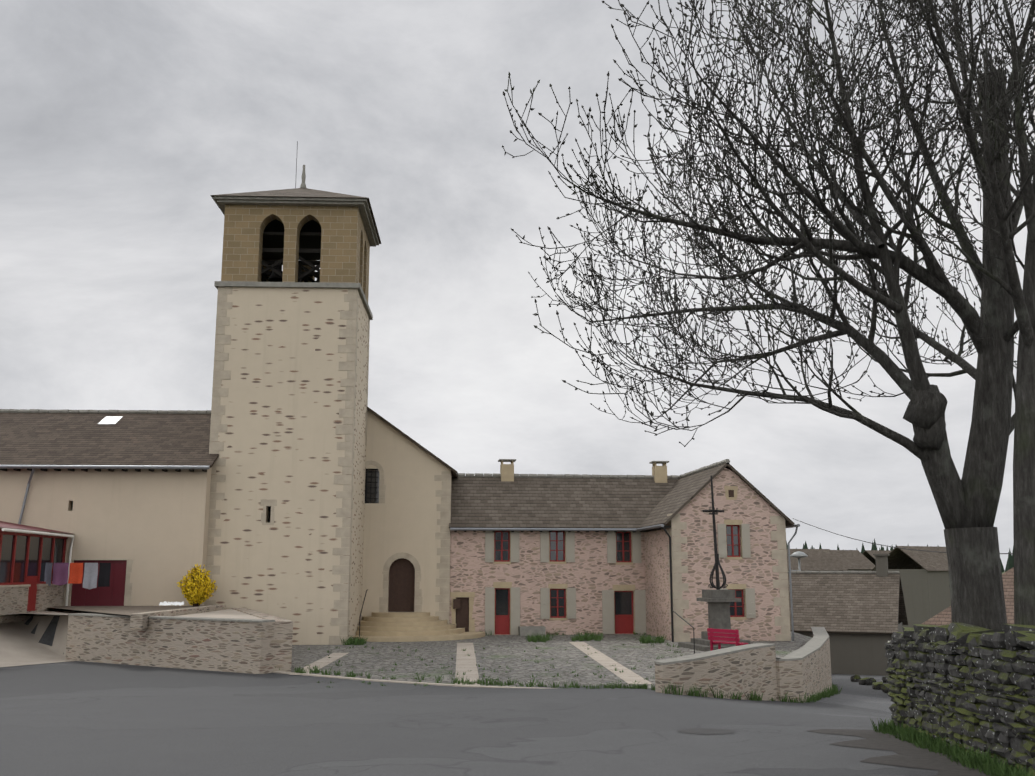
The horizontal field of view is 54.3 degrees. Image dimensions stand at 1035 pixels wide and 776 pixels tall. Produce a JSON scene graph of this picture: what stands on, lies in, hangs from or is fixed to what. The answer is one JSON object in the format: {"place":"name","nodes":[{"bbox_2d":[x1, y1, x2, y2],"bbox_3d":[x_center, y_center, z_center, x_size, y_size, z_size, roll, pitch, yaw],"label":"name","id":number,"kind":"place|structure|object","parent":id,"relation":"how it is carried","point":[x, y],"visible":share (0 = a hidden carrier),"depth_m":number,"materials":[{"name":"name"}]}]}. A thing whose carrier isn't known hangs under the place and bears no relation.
{"place":"outdoors","nodes":[
{"label":"outdoors","id":0,"kind":"place"},
{"bbox_2d":[2,528,74,605],"bbox_3d":[-16.550,6.316,34.795,0.214,2.715,5.964,0,-10,-3],"label":"gutter and downpipe","id":1,"kind":"object","parent":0,"point":[44,533],"visible":0.79,"depth_m":36.47,"materials":[{"name":"grey metal"}]},
{"bbox_2d":[0,467,211,609],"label":"wall","id":2,"kind":"structure","parent":0,"point":[154,525],"depth_m":38.18,"materials":[{"name":"beige paint"}]},
{"bbox_2d":[64,560,132,605],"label":"door surround stones","id":3,"kind":"object","parent":2,"relation":"attached to","point":[128,590],"visible":0.54,"depth_m":37.73,"materials":[{"name":"beige stone"}]},
{"bbox_2d":[71,560,126,605],"bbox_3d":[-15.675,7.349,37.838,1.990,1.759,0.065,0,-10,-3],"label":"garage door","id":4,"kind":"structure","parent":2,"relation":"in","point":[113,594],"depth_m":37.78,"materials":[{"name":"red wood"}]},
{"bbox_2d":[0,413,218,467],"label":"roof","id":5,"kind":"structure","parent":2,"relation":"on","point":[167,439],"depth_m":40.63,"materials":[{"name":"tile"}]},
{"bbox_2d":[0,469,206,471],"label":"rafters","id":6,"kind":"object","parent":5,"relation":"attached to","point":[151,470],"visible":0.54,"depth_m":38.21,"materials":[{"name":"brown wood"}]},
{"bbox_2d":[0,465,209,523],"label":"gutter","id":7,"kind":"object","parent":5,"relation":"attached to","point":[33,467],"visible":0.98,"depth_m":37.94,"materials":[{"name":"grey metal"}]},
{"bbox_2d":[0,409,210,413],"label":"roof ridge","id":8,"kind":"structure","parent":5,"relation":"on","point":[108,411],"depth_m":43.77,"materials":[{"name":"grey tile"}]},
{"bbox_2d":[98,416,122,423],"bbox_3d":[-17.282,1.366,42.836,0.716,0.458,0.889,0,-10,-3],"label":"skylight","id":9,"kind":"object","parent":5,"relation":"on","point":[110,419],"visible":1,"depth_m":42.82,"materials":[{"name":"glass"}]},
{"bbox_3d":[-16.912,6.395,37.019,5.350,0.130,1.606,0,-10,-3],"label":"clothesline","id":10,"kind":"object","parent":5,"relation":"attached to","visible":0},
{"bbox_2d":[44,563,52,585],"bbox_3d":[-16.905,6.672,36.167,0.431,0.808,0.087,0,-10,-2],"label":"cloth","id":11,"kind":"object","parent":10,"relation":"hanging from","point":[48,572],"visible":0.62,"depth_m":36.16,"materials":[{"name":"grey fabric"}]},
{"bbox_2d":[52,563,68,584],"bbox_3d":[-16.384,6.673,36.178,0.540,0.805,0.095,0,-10,-2],"label":"cloth","id":12,"kind":"object","parent":10,"relation":"hanging from","point":[60,573],"visible":1,"depth_m":36.18,"materials":[{"name":"purple fabric"}]},
{"bbox_2d":[68,563,82,583],"bbox_3d":[-15.844,6.640,36.201,0.468,0.732,0.090,0,-10,-3],"label":"cloth","id":13,"kind":"object","parent":10,"relation":"hanging from","point":[75,572],"visible":1,"depth_m":36.22,"materials":[{"name":"orange fabric"}]},
{"bbox_2d":[83,563,97,589],"bbox_3d":[-15.322,6.750,36.206,0.469,0.947,0.089,0,-10,-3],"label":"cloth","id":14,"kind":"object","parent":10,"relation":"hanging from","point":[90,576],"visible":1,"depth_m":36.23,"materials":[{"name":"white fabric"}]},
{"bbox_2d":[98,563,110,586],"bbox_3d":[-14.835,6.707,36.247,0.398,0.847,0.089,0,-10,-2],"label":"cloth","id":15,"kind":"object","parent":10,"relation":"hanging from","point":[104,575],"visible":1,"depth_m":36.24,"materials":[{"name":"black fabric"}]},
{"bbox_2d":[1,609,261,618],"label":"paving","id":16,"kind":"structure","parent":0,"point":[229,613],"depth_m":33.34,"materials":[{"name":"grey concrete"}]},
{"bbox_2d":[0,585,63,622],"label":"stone parapet wall","id":17,"kind":"structure","parent":16,"relation":"on","point":[13,600],"depth_m":34.23,"materials":[{"name":"beige stone"}]},
{"bbox_2d":[0,584,65,587],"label":"veranda caps","id":18,"kind":"object","parent":17,"relation":"on","point":[25,585],"visible":0.65,"depth_m":34.13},
{"bbox_2d":[0,528,67,610],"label":"veranda frames","id":19,"kind":"structure","parent":16,"relation":"on","point":[33,581],"depth_m":34.95,"materials":[{"name":"red wood"}]},
{"bbox_2d":[0,534,63,582],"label":"window glass","id":20,"kind":"object","parent":19,"relation":"in","point":[7,555],"visible":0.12,"depth_m":34.57,"materials":[{"name":"black glass"}]},
{"bbox_2d":[0,521,72,533],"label":"veranda roof","id":21,"kind":"structure","parent":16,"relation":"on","point":[9,525],"depth_m":36.01,"materials":[{"name":"metal"}]},
{"bbox_2d":[213,196,378,319],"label":"tower courses","id":22,"kind":"object","parent":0,"point":[360,203],"visible":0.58,"depth_m":41.11,"materials":[{"name":"grey stone"}]},
{"bbox_2d":[0,616,937,775],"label":"road","id":23,"kind":"structure","parent":0,"point":[75,718],"depth_m":15.37,"materials":[{"name":"grey asphalt"}]},
{"bbox_2d":[0,613,74,666],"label":"concrete ramp","id":24,"kind":"structure","parent":23,"relation":"on","point":[20,645],"depth_m":32.83,"materials":[{"name":"grey concrete"}]},
{"bbox_2d":[65,605,292,673],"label":"planter walls","id":25,"kind":"structure","parent":23,"relation":"on","point":[141,639],"depth_m":29.39,"materials":[{"name":"beige stone"}]},
{"bbox_2d":[48,606,198,614],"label":"planter soil","id":26,"kind":"structure","parent":25,"relation":"in","point":[125,610],"depth_m":35.08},
{"bbox_2d":[159,601,183,605],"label":"white flowers","id":27,"kind":"object","parent":26,"relation":"on","point":[176,603],"visible":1,"depth_m":34.43,"materials":[{"name":"white plant"}]},
{"bbox_2d":[177,564,216,606],"bbox_3d":[-11.799,7.245,37.131,1.414,1.561,1.471,1,-10,-6],"label":"forsythia","id":28,"kind":"object","parent":26,"relation":"on","point":[200,593],"depth_m":36.91,"materials":[{"name":"yellow plant"}]},
{"bbox_2d":[68,613,274,621],"bbox_3d":[-10.528,6.848,30.122,8.439,0.050,0.540,-6,-12,31],"label":"wall coping","id":29,"kind":"object","parent":25,"relation":"on","point":[180,618],"visible":0.85,"depth_m":29.55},
{"bbox_2d":[206,287,368,644],"bbox_3d":[-9.374,3.542,41.929,5.540,14.501,5.100,0,-10,-3],"label":"tower shaft","id":30,"kind":"object","parent":23,"relation":"on","point":[281,419],"visible":0.69,"depth_m":39.60,"materials":[{"name":"beige stone"}]},
{"bbox_2d":[268,507,270,522],"bbox_3d":[-9.670,4.967,39.513,0.178,0.636,0.001,0,-10,-3],"label":"slit window","id":31,"kind":"structure","parent":30,"relation":"in","point":[269,512],"depth_m":39.52,"materials":[{"name":"black glass"}]},
{"bbox_2d":[204,287,369,644],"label":"corner quoins","id":32,"kind":"object","parent":30,"relation":"attached to","point":[349,332],"visible":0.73,"depth_m":39.59,"materials":[{"name":"beige stone"}]},
{"bbox_2d":[264,219,320,231],"bbox_3d":[-9.374,-5.381,43.534,4.940,3.432,4.500,0,-10,-3],"label":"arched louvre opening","id":33,"kind":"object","parent":30,"relation":"on","point":[275,225],"depth_m":43.92,"materials":[{"name":"black"}]},
{"bbox_2d":[261,232,320,281],"bbox_3d":[-9.374,-5.006,43.467,3.900,2.370,3.500,0,-10,-3],"label":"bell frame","id":34,"kind":"object","parent":33,"relation":"on","point":[273,247],"visible":0.15,"depth_m":42.78,"materials":[{"name":"black wood"}]},
{"bbox_2d":[268,261,319,281],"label":"bells","id":35,"kind":"object","parent":34,"relation":"hanging from","point":[274,277],"visible":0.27,"depth_m":42.75,"materials":[{"name":"metal"}]},
{"bbox_2d":[221,204,369,301],"bbox_3d":[-9.374,-5.420,43.541,5.400,3.312,4.960,0,-10,-3],"label":"belfry","id":36,"kind":"object","parent":30,"relation":"on","point":[345,250],"visible":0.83,"depth_m":41.19,"materials":[{"name":"beige stone"}]},
{"bbox_2d":[210,188,380,243],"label":"tower roof","id":37,"kind":"structure","parent":36,"relation":"on","point":[304,193],"depth_m":41.74,"materials":[{"name":"grey stone"}]},
{"bbox_2d":[300,165,306,187],"bbox_3d":[-9.374,-9.251,44.230,0.320,1.100,0.320,0,-10,-3],"label":"finial","id":38,"kind":"object","parent":37,"relation":"on","point":[303,184],"visible":0.96,"depth_m":44.15,"materials":[{"name":"grey stone"}]},
{"bbox_2d":[362,410,451,619],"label":"nave wall","id":39,"kind":"structure","parent":23,"relation":"on","point":[404,517],"depth_m":44.34,"materials":[{"name":"beige paint"}]},
{"bbox_2d":[359,590,366,636],"bbox_3d":[-6.401,9.417,42.013,0.038,1.966,2.920,0,-10,-3],"label":"handrail","id":40,"kind":"object","parent":39,"relation":"attached to","point":[361,612],"visible":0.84,"depth_m":40.91,"materials":[{"name":"metal"}]},
{"bbox_2d":[365,469,378,502],"bbox_3d":[-6.506,4.295,44.822,0.778,1.688,0.001,0,-10,-3],"label":"window pane","id":41,"kind":"structure","parent":39,"relation":"attached to","point":[371,478],"depth_m":44.81,"materials":[{"name":"black glass"}]},
{"bbox_2d":[365,469,378,502],"bbox_3d":[-6.502,4.322,44.725,0.778,1.599,0.021,0,-10,-2],"label":"window grille","id":42,"kind":"object","parent":39,"relation":"attached to","point":[370,487],"visible":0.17,"depth_m":44.73,"materials":[{"name":"metal"}]},
{"bbox_2d":[388,558,414,611],"bbox_3d":[-5.047,8.605,44.083,1.142,2.305,0.019,0,-10,-3],"label":"arched door","id":43,"kind":"structure","parent":39,"relation":"in","point":[401,584],"depth_m":44.08,"materials":[{"name":"brown wood"}]},
{"bbox_2d":[366,461,450,623],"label":"stone quoins","id":44,"kind":"object","parent":39,"relation":"attached to","point":[443,565],"visible":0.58,"depth_m":44.03,"materials":[{"name":"beige stone"}]},
{"bbox_2d":[367,407,457,477],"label":"roof verge","id":45,"kind":"structure","parent":39,"relation":"on","point":[454,472],"depth_m":44.74,"materials":[{"name":"grey stone"}]},
{"bbox_2d":[273,642,650,687],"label":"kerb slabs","id":46,"kind":"structure","parent":23,"relation":"on","point":[465,662],"depth_m":29.02,"materials":[{"name":"beige concrete"}]},
{"bbox_2d":[449,467,787,641],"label":"house walls","id":47,"kind":"structure","parent":23,"relation":"on","point":[590,574],"depth_m":43.37,"materials":[{"name":"beige stone"}]},
{"bbox_2d":[453,599,459,608],"bbox_3d":[-2.643,9.385,43.888,0.308,0.417,0.120,1,-10,-6],"label":"notice board","id":48,"kind":"object","parent":47,"relation":"attached to","point":[456,603],"visible":1,"depth_m":43.83,"materials":[{"name":"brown wood"}]},
{"bbox_2d":[454,525,670,531],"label":"house rafters","id":49,"kind":"object","parent":47,"relation":"attached to","point":[660,528],"visible":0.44,"depth_m":44.25,"materials":[{"name":"brown wood"}]},
{"bbox_2d":[500,461,666,482],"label":"chimneys","id":50,"kind":"object","parent":47,"relation":"on","point":[659,473],"visible":0.9,"depth_m":48.00,"materials":[{"name":"stone"}]},
{"bbox_2d":[498,459,668,463],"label":"chimney caps","id":51,"kind":"object","parent":50,"relation":"on","point":[514,460],"visible":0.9,"depth_m":47.80,"materials":[{"name":"grey stone"}]},
{"bbox_2d":[456,490,733,631],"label":"house doors","id":52,"kind":"structure","parent":47,"relation":"in","point":[462,616],"depth_m":44.00,"materials":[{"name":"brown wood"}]},
{"bbox_2d":[450,486,746,634],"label":"window surrounds","id":53,"kind":"object","parent":47,"relation":"attached to","point":[565,586],"visible":0.6,"depth_m":44.05,"materials":[{"name":"beige stone"}]},
{"bbox_2d":[494,525,743,634],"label":"window frames","id":54,"kind":"structure","parent":47,"relation":"in","point":[624,624],"depth_m":44.66,"materials":[{"name":"red wood"}]},
{"bbox_2d":[495,526,741,615],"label":"windows","id":55,"kind":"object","parent":54,"relation":"in","point":[623,603],"depth_m":44.74,"materials":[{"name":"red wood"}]},
{"bbox_2d":[485,524,755,634],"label":"window shutters","id":56,"kind":"object","parent":47,"relation":"attached to","point":[608,611],"visible":0.85,"depth_m":44.46,"materials":[{"name":"beige wood"}]},
{"bbox_2d":[449,462,794,527],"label":"house roof","id":57,"kind":"structure","parent":47,"relation":"on","point":[497,502],"depth_m":45.91,"materials":[{"name":"grey tile"}]},
{"bbox_2d":[662,527,673,641],"bbox_3d":[5.966,7.769,40.136,0.391,4.547,0.090,1,-10,-6],"label":"downspout","id":58,"kind":"object","parent":47,"relation":"attached to","point":[671,590],"visible":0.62,"depth_m":40.11,"materials":[{"name":"metal"}]},
{"bbox_2d":[667,513,790,641],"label":"corner quoins","id":59,"kind":"object","parent":47,"relation":"attached to","point":[679,569],"visible":0.71,"depth_m":40.51,"materials":[{"name":"beige stone"}]},
{"bbox_2d":[786,524,799,640],"bbox_3d":[11.141,8.384,40.965,0.420,5.630,1.430,1,-10,-6],"label":"downspout","id":60,"kind":"object","parent":47,"relation":"attached to","point":[796,526],"visible":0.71,"depth_m":40.73,"materials":[{"name":"metal"}]},
{"bbox_2d":[793,518,1013,553],"bbox_3d":[11.730,4.499,31.816,0.024,1.707,18.660,1,-10,-3],"label":"wire","id":61,"kind":"object","parent":47,"relation":"attached to","point":[889,546],"visible":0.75,"depth_m":32.10,"materials":[{"name":"metal"}]},
{"bbox_2d":[275,629,1034,775],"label":"grass","id":62,"kind":"structure","parent":23,"relation":"on","point":[990,766],"depth_m":23.78,"materials":[{"name":"green plant"}]},
{"bbox_2d":[677,728,734,733],"bbox_3d":[2.742,4.997,14.698,0.840,0.040,0.840,1,-10,-6],"label":"manhole","id":63,"kind":"object","parent":23,"relation":"on","point":[706,731],"visible":1,"depth_m":14.66,"materials":[{"name":"metal"}]},
{"bbox_2d":[655,635,831,701],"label":"retaining wall","id":64,"kind":"structure","parent":23,"relation":"on","point":[765,673],"depth_m":24.78,"materials":[{"name":"beige stone"}]},
{"bbox_2d":[654,627,828,664],"bbox_3d":[8.478,7.723,31.128,2.449,0.429,20.062,-5,-11,26],"label":"wall coping","id":65,"kind":"object","parent":64,"relation":"on","point":[817,641],"visible":0.98,"depth_m":25.72,"materials":[{"name":"grey stone"}]},
{"bbox_2d":[502,0,1034,629],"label":"tree","id":66,"kind":"object","parent":23,"relation":"on","point":[968,502],"depth_m":13.04,"materials":[{"name":"plant"}]},
{"bbox_2d":[795,622,902,675],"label":"barn walls","id":67,"kind":"structure","parent":23,"relation":"on","point":[856,654],"depth_m":51.68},
{"bbox_2d":[788,573,907,633],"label":"barn roof","id":68,"kind":"structure","parent":67,"relation":"on","point":[856,603],"depth_m":54.24,"materials":[{"name":"tile"}]},
{"bbox_2d":[873,554,888,575],"bbox_3d":[20.255,9.925,56.070,0.800,1.400,0.800,-4,-11,23],"label":"chimney","id":69,"kind":"object","parent":68,"relation":"on","point":[881,560],"visible":0.79,"depth_m":55.81,"materials":[{"name":"grey concrete"}]},
{"bbox_2d":[806,729,1007,775],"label":"dirt verge","id":70,"kind":"object","parent":23,"relation":"on","point":[908,754],"depth_m":12.07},
{"bbox_2d":[850,623,1034,775],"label":"drystone wall","id":71,"kind":"structure","parent":23,"relation":"on","point":[970,685],"depth_m":11.82,"materials":[{"name":"grey stone"}]},
{"bbox_2d":[0,0,1034,569],"label":"sky","id":72,"kind":"structure","parent":0,"point":[121,121],"materials":[{"name":"grey"}]},
{"bbox_2d":[291,631,811,688],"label":"courtyard","id":73,"kind":"structure","parent":0,"point":[510,654],"depth_m":32.74,"materials":[{"name":"grey gravel"}]},
{"bbox_2d":[353,612,484,641],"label":"stone steps","id":74,"kind":"structure","parent":73,"relation":"on","point":[398,626],"depth_m":41.61,"materials":[{"name":"beige stone"}]},
{"bbox_2d":[519,626,545,635],"bbox_3d":[0.626,10.517,43.644,1.103,0.380,0.600,1,-10,-6],"label":"trough","id":75,"kind":"object","parent":73,"relation":"on","point":[527,630],"visible":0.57,"depth_m":43.36,"materials":[{"name":"grey stone"}]},
{"bbox_2d":[671,610,694,652],"bbox_3d":[5.811,8.568,35.601,0.046,1.368,2.431,2,-10,-10],"label":"handrail","id":76,"kind":"object","parent":73,"relation":"on","point":[690,625],"visible":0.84,"depth_m":34.64,"materials":[{"name":"metal"}]},
{"bbox_2d":[678,631,750,651],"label":"stone steps","id":77,"kind":"structure","parent":73,"relation":"on","point":[702,643],"depth_m":36.01,"materials":[{"name":"grey stone"}]},
{"bbox_2d":[697,589,740,632],"bbox_3d":[7.338,8.125,36.743,1.203,1.530,1.203,3,-11,-14],"label":"stone pedestal","id":78,"kind":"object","parent":77,"relation":"on","point":[719,601],"depth_m":36.40,"materials":[{"name":"grey stone"}]},
{"bbox_2d":[702,475,727,589],"bbox_3d":[7.278,5.294,37.273,0.766,4.234,0.641,-3,-11,19],"label":"iron cross","id":79,"kind":"object","parent":78,"relation":"on","point":[717,565],"visible":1,"depth_m":37.09,"materials":[{"name":"black metal"}]},
{"bbox_2d":[707,628,747,650],"bbox_3d":[6.904,8.365,33.156,0.520,0.900,1.250,9,-13,-40],"label":"bench","id":80,"kind":"object","parent":73,"relation":"on","point":[724,635],"visible":0.85,"depth_m":33.06,"materials":[{"name":"red wood"}]},
{"bbox_2d":[450,524,663,530],"bbox_3d":[1.470,5.844,42.297,8.370,0.130,4.674,1,-10,-6],"label":"gutter","id":81,"kind":"object","parent":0,"point":[557,529],"visible":1,"depth_m":44.40,"materials":[{"name":"grey metal"}]},
{"bbox_2d":[452,459,729,478],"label":"roof ridge","id":82,"kind":"structure","parent":0,"point":[713,465],"depth_m":47.65,"materials":[{"name":"grey stone"}]},
{"bbox_2d":[786,549,847,570],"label":"house roof","id":83,"kind":"structure","parent":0,"point":[820,560],"depth_m":141.13,"materials":[{"name":"tile"}]},
{"bbox_2d":[787,571,898,573],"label":"roof ridge","id":84,"kind":"structure","parent":0,"point":[840,572],"depth_m":56.85,"materials":[{"name":"grey tile"}]},
{"bbox_2d":[831,550,874,569],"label":"house roof","id":85,"kind":"structure","parent":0,"point":[853,560],"depth_m":158.43,"materials":[{"name":"tile"}]},
{"bbox_2d":[862,550,890,565],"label":"house roof","id":86,"kind":"structure","parent":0,"point":[867,554],"depth_m":174.26,"materials":[{"name":"grey tile"}]},
{"bbox_2d":[786,538,1013,572],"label":"conifers","id":87,"kind":"object","parent":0,"point":[1010,563],"visible":0.02,"depth_m":347.49,"materials":[{"name":"green plant"}]},
{"bbox_2d":[922,567,1013,625],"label":"roof","id":88,"kind":"structure","parent":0,"point":[943,617],"depth_m":37.45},
{"label":"ground","id":89,"kind":"structure","parent":0,"visible":0},
{"bbox_2d":[790,551,807,570],"bbox_3d":[16.429,14.392,58.074,1.000,9.862,1.000,1,-10,-6],"label":"streetlamp","id":90,"kind":"object","parent":89,"relation":"on","point":[798,554],"visible":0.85,"depth_m":58.69,"materials":[{"name":"white metal"}]},
{"bbox_2d":[874,569,950,627],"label":"house walls","id":91,"kind":"structure","parent":89,"relation":"on","point":[926,594],"depth_m":122.07,"materials":[{"name":"grey paint"}]},
{"bbox_2d":[871,546,948,570],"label":"house roof","id":92,"kind":"structure","parent":91,"relation":"on","point":[900,558],"depth_m":126.01,"materials":[{"name":"brown tile"}]}
]}

